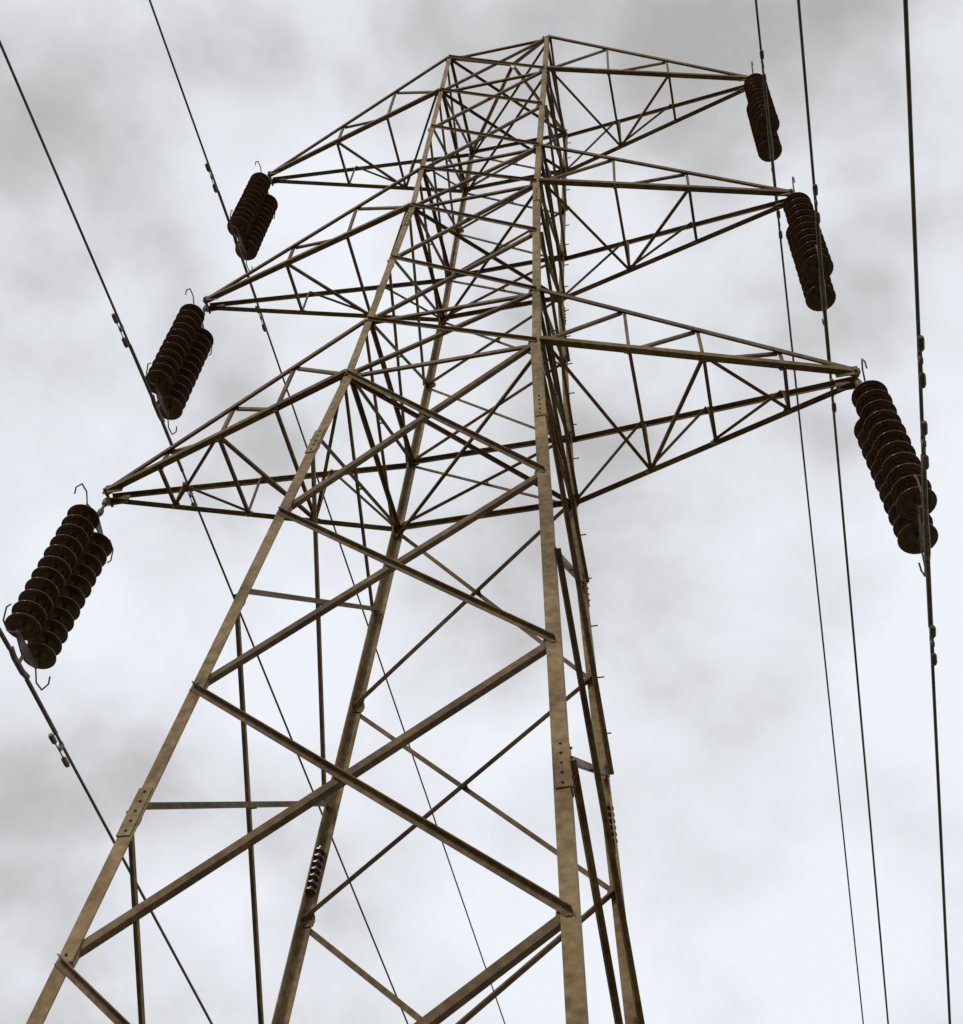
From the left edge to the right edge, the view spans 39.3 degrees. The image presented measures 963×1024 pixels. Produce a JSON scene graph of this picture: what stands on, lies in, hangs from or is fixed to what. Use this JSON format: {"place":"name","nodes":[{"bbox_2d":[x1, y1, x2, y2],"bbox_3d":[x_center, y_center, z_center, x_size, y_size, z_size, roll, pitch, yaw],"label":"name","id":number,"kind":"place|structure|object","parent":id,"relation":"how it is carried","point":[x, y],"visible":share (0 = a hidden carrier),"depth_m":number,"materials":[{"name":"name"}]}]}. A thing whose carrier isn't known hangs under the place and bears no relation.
{"place":"outdoors","nodes":[
{"label":"outdoors","id":0,"kind":"place"},
{"bbox_2d":[0,0,962,1023],"label":"sky","id":1,"kind":"structure","parent":0,"point":[707,638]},
{"bbox_3d":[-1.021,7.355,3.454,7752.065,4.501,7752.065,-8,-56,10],"label":"ground","id":2,"kind":"structure","parent":0,"visible":0},
{"bbox_2d":[26,35,860,1023],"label":"electricity pylon","id":3,"kind":"object","parent":2,"relation":"on","point":[568,919],"visible":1,"depth_m":14.19,"materials":[{"name":"metal"}]},
{"bbox_2d":[2,483,113,690],"bbox_3d":[-4.427,0.673,14.375,0.408,2.900,1.058,-8,-56,10],"label":"insulator string","id":4,"kind":"object","parent":3,"relation":"attached to","point":[50,603],"visible":1,"depth_m":14.07,"materials":[{"name":"brown ceramic"}]},
{"bbox_2d":[0,628,212,1023],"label":"power line","id":5,"kind":"object","parent":4,"relation":"attached to","point":[60,748],"visible":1,"depth_m":14.02,"materials":[{"name":"metal"}]},
{"bbox_2d":[145,288,213,434],"bbox_3d":[-4.044,-2.134,18.293,0.366,2.900,1.059,-8,-56,10],"label":"insulator string","id":6,"kind":"object","parent":3,"relation":"attached to","point":[174,371],"visible":1,"depth_m":17.92,"materials":[{"name":"brown ceramic"}]},
{"bbox_2d":[0,40,407,1023],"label":"power line","id":7,"kind":"object","parent":6,"relation":"attached to","point":[124,340],"visible":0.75,"depth_m":16.95,"materials":[{"name":"metal"}]},
{"bbox_2d":[227,161,277,270],"bbox_3d":[-3.720,-4.937,22.169,0.383,2.900,1.050,-8,-56,10],"label":"insulator string","id":8,"kind":"object","parent":3,"relation":"attached to","point":[253,213],"visible":0.99,"depth_m":21.74,"materials":[{"name":"brown ceramic"}]},
{"bbox_2d":[149,0,504,1023],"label":"power line","id":9,"kind":"object","parent":8,"relation":"attached to","point":[209,170],"visible":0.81,"depth_m":21.90,"materials":[{"name":"metal"}]},
{"bbox_2d":[744,61,781,170],"bbox_3d":[4.301,-6.133,20.728,0.382,2.900,1.062,-8,-56,10],"label":"insulator string","id":10,"kind":"object","parent":3,"relation":"attached to","point":[768,146],"visible":0.88,"depth_m":20.04,"materials":[{"name":"brown ceramic"}]},
{"bbox_2d":[755,0,863,1023],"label":"power line","id":11,"kind":"object","parent":10,"relation":"attached to","point":[764,79],"visible":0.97,"depth_m":22.46,"materials":[{"name":"metal"}]},
{"bbox_2d":[783,176,835,325],"bbox_3d":[4.063,-3.338,16.840,0.366,2.900,1.056,-8,-56,10],"label":"insulator string","id":12,"kind":"object","parent":3,"relation":"attached to","point":[798,209],"visible":0.93,"depth_m":16.23,"materials":[{"name":"brown ceramic"}]},
{"bbox_2d":[797,0,888,1023],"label":"power line","id":13,"kind":"object","parent":12,"relation":"attached to","point":[818,238],"visible":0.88,"depth_m":16.74,"materials":[{"name":"metal"}]},
{"bbox_2d":[851,358,937,576],"bbox_3d":[3.905,-0.545,12.898,0.448,2.898,1.063,-8,-56,10],"label":"insulator string","id":14,"kind":"object","parent":3,"relation":"attached to","point":[893,461],"visible":0.96,"depth_m":12.46,"materials":[{"name":"brown ceramic"}]},
{"bbox_2d":[903,0,950,1023],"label":"power line","id":15,"kind":"object","parent":14,"relation":"attached to","point":[923,434],"visible":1,"depth_m":11.10,"materials":[{"name":"metal"}]}
]}

